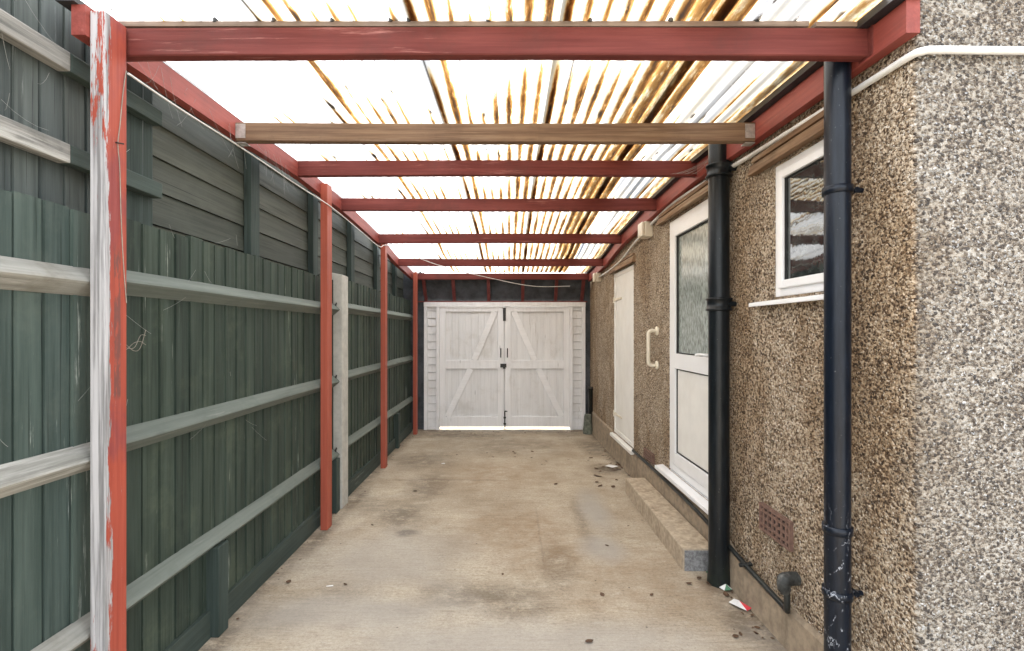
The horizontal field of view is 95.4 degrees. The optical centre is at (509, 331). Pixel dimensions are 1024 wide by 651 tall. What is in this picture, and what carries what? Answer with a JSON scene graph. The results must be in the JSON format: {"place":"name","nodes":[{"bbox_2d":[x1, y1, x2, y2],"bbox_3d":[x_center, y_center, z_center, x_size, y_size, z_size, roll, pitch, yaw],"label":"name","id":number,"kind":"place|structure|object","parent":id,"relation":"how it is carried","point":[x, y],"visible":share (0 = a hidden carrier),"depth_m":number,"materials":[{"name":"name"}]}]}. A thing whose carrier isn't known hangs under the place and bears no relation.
{"place":"outdoors","nodes":[
{"label":"outdoors","id":0,"kind":"place"},
{"bbox_2d":[153,88,403,297],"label":"shed","id":1,"kind":"structure","parent":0,"point":[213,192],"depth_m":3.01,"materials":[{"name":"green paint"}]},
{"bbox_2d":[198,427,786,650],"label":"driveway","id":2,"kind":"structure","parent":0,"point":[437,554],"depth_m":3.10,"materials":[{"name":"concrete"}]},
{"bbox_2d":[0,189,89,650],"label":"fence bay","id":3,"kind":"object","parent":2,"relation":"on","point":[44,426],"visible":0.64,"depth_m":1.58,"materials":[{"name":"green paint"}]},
{"bbox_2d":[126,218,339,650],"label":"fence bay","id":4,"kind":"object","parent":2,"relation":"on","point":[223,514],"visible":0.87,"depth_m":2.43,"materials":[{"name":"green paint"}]},
{"bbox_2d":[126,330,145,350],"bbox_3d":[-1.548,0.035,1.902,0.020,0.089,0.167,0,0,5],"label":"twine","id":5,"kind":"object","parent":4,"relation":"attached to","point":[136,344],"visible":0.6,"depth_m":1.93,"materials":[{"name":"grey"}]},
{"bbox_2d":[332,273,347,508],"bbox_3d":[-1.550,0.528,4.241,0.100,2.123,0.198,0,0,0],"label":"concrete fence post","id":6,"kind":"object","parent":2,"relation":"on","point":[340,368],"visible":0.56,"depth_m":4.18,"materials":[{"name":"grey concrete"}]},
{"bbox_2d":[348,281,412,496],"bbox_3d":[-1.560,0.551,5.895,0.101,2.118,3.110,0,0,0],"label":"fence bay","id":7,"kind":"object","parent":2,"relation":"on","point":[364,382],"visible":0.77,"depth_m":5.36,"materials":[{"name":"green paint"}]},
{"bbox_2d":[55,0,919,650],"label":"carport","id":8,"kind":"object","parent":2,"relation":"on","point":[527,136],"visible":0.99,"depth_m":2.24,"materials":[{"name":"red paint"}]},
{"bbox_2d":[117,71,126,302],"bbox_3d":[-1.451,-0.550,1.746,0.005,0.880,0.044,0,0,0],"label":"twine","id":9,"kind":"object","parent":8,"relation":"hanging from","point":[120,185],"visible":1,"depth_m":1.74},
{"bbox_2d":[127,73,564,286],"bbox_3d":[-0.895,-0.861,4.818,1.412,0.369,6.029,0,0,23],"label":"cable","id":10,"kind":"object","parent":8,"relation":"attached to","point":[152,90],"visible":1,"depth_m":2.87,"materials":[{"name":"white plastic"}]},
{"bbox_2d":[1,0,706,446],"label":"cobwebs","id":11,"kind":"object","parent":8,"relation":"attached to","point":[267,154],"visible":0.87,"depth_m":2.21,"materials":[{"name":"fabric"}]},
{"bbox_2d":[403,272,589,429],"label":"garage","id":12,"kind":"structure","parent":2,"relation":"on","point":[486,358],"depth_m":7.59,"materials":[{"name":"white wood"}]},
{"bbox_2d":[440,307,505,426],"bbox_3d":[-0.589,0.569,7.575,1.089,1.951,0.094,0,0,0],"label":"door","id":13,"kind":"structure","parent":12,"relation":"in","point":[472,366],"depth_m":7.60,"materials":[{"name":"white wood"}]},
{"bbox_2d":[503,307,569,428],"bbox_3d":[0.442,0.582,7.575,1.083,1.977,0.094,0,0,0],"label":"door","id":14,"kind":"structure","parent":12,"relation":"in","point":[537,339],"depth_m":7.60,"materials":[{"name":"white wood"}]},
{"bbox_2d":[583,387,592,434],"bbox_3d":[1.239,1.235,7.309,0.172,0.730,0.182,0,0,0],"label":"drain pipe","id":15,"kind":"object","parent":2,"relation":"on","point":[587,428],"visible":0.95,"depth_m":7.28,"materials":[{"name":"plastic"}]},
{"bbox_2d":[626,478,707,570],"bbox_3d":[1.263,1.520,3.856,0.223,0.160,1.528,0,0,0],"label":"doorstep","id":16,"kind":"object","parent":2,"relation":"on","point":[684,541],"visible":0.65,"depth_m":3.50,"materials":[{"name":"concrete"}]},
{"bbox_2d":[705,144,736,588],"bbox_3d":[1.346,0.195,2.955,0.190,2.810,0.159,0,0,0],"label":"soil pipe","id":17,"kind":"object","parent":2,"relation":"on","point":[719,168],"visible":0.94,"depth_m":2.90,"materials":[{"name":"black paint"}]},
{"bbox_2d":[720,584,731,590],"bbox_3d":[1.335,1.569,2.871,0.074,0.030,0.055,0,0,41],"label":"wrapper","id":18,"kind":"object","parent":2,"relation":"on","point":[724,587],"visible":1,"depth_m":2.86,"materials":[{"name":"white paper"}]},
{"bbox_2d":[729,599,750,610],"bbox_3d":[1.332,1.569,2.691,0.069,0.030,0.107,0,0,-17],"label":"wrapper","id":19,"kind":"object","parent":2,"relation":"on","point":[738,603],"visible":1,"depth_m":2.68,"materials":[{"name":"white paper"}]},
{"bbox_2d":[425,271,575,307],"label":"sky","id":20,"kind":"structure","parent":0,"point":[452,271],"materials":[{"name":"white"}]},
{"label":"ground","id":21,"kind":"structure","parent":0,"visible":0},
{"bbox_2d":[0,0,161,226],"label":"tall fence","id":22,"kind":"object","parent":21,"relation":"on","point":[51,163],"visible":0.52,"depth_m":1.69,"materials":[{"name":"green paint"}]},
{"bbox_2d":[576,0,1023,650],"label":"house","id":23,"kind":"structure","parent":21,"relation":"on","point":[938,360],"depth_m":1.80,"materials":[{"name":"stone"}]},
{"bbox_2d":[593,273,601,282],"bbox_3d":[1.284,-0.795,6.800,0.112,0.136,0.136,0,0,0],"label":"cable box","id":24,"kind":"object","parent":23,"relation":"attached to","point":[597,278],"visible":0.99,"depth_m":6.74,"materials":[{"name":"beige plastic"}]},
{"bbox_2d":[599,238,639,276],"bbox_3d":[1.327,-0.892,5.685,0.022,0.205,2.091,0,0,-1],"label":"cable","id":25,"kind":"object","parent":23,"relation":"attached to","point":[634,242],"visible":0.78,"depth_m":5.31,"materials":[{"name":"white plastic"}]},
{"bbox_2d":[610,264,633,454],"bbox_3d":[1.364,0.296,5.535,0.110,2.078,0.972,0,0,-1],"label":"door","id":26,"kind":"structure","parent":23,"relation":"in","point":[623,299],"depth_m":5.51,"materials":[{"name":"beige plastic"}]},
{"bbox_2d":[638,221,652,238],"bbox_3d":[1.329,-0.995,4.550,0.112,0.150,0.150,0,0,0],"label":"cable box","id":27,"kind":"object","parent":23,"relation":"attached to","point":[645,229],"visible":0.96,"depth_m":4.48,"materials":[{"name":"beige plastic"}]},
{"bbox_2d":[643,447,654,463],"bbox_3d":[1.378,1.210,4.560,0.042,0.090,0.281,0,0,-1],"label":"air brick","id":28,"kind":"object","parent":23,"relation":"attached to","point":[649,455],"visible":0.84,"depth_m":4.54,"materials":[{"name":"ceramic"}]},
{"bbox_2d":[646,327,658,369],"bbox_3d":[1.334,0.150,4.350,0.101,0.403,0.084,0,0,0],"label":"grab rail","id":29,"kind":"object","parent":23,"relation":"attached to","point":[656,332],"visible":1,"depth_m":4.33,"materials":[{"name":"beige plastic"}]},
{"bbox_2d":[655,199,707,514],"bbox_3d":[1.400,0.140,3.630,0.178,2.176,1.140,0,0,0],"label":"door","id":30,"kind":"structure","parent":23,"relation":"in","point":[688,232],"depth_m":3.63,"materials":[{"name":"white plastic"}]},
{"bbox_2d":[632,449,800,613],"bbox_3d":[1.372,1.293,3.652,0.110,0.213,2.796,0,0,0],"label":"waste pipe","id":31,"kind":"object","parent":23,"relation":"attached to","point":[786,581],"visible":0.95,"depth_m":2.47,"materials":[{"name":"grey plastic"}]},
{"bbox_2d":[759,502,793,551],"bbox_3d":[1.420,1.024,2.465,0.042,0.148,0.281,0,0,-1],"label":"air brick","id":32,"kind":"object","parent":23,"relation":"attached to","point":[776,526],"visible":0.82,"depth_m":2.44,"materials":[{"name":"ceramic"}]},
{"bbox_2d":[749,139,823,306],"bbox_3d":[1.431,-0.512,2.300,0.125,0.740,0.702,0,0,-1],"label":"window","id":33,"kind":"structure","parent":23,"relation":"in","point":[800,179],"depth_m":2.29,"materials":[{"name":"white plastic"}]},
{"bbox_2d":[650,46,1023,225],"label":"cable","id":34,"kind":"object","parent":23,"relation":"attached to","point":[967,50],"visible":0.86,"depth_m":1.66,"materials":[{"name":"white plastic"}]},
{"bbox_2d":[822,62,863,650],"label":"downpipe","id":35,"kind":"object","parent":23,"relation":"attached to","point":[839,592],"visible":0.98,"depth_m":1.86,"materials":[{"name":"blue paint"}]}
]}

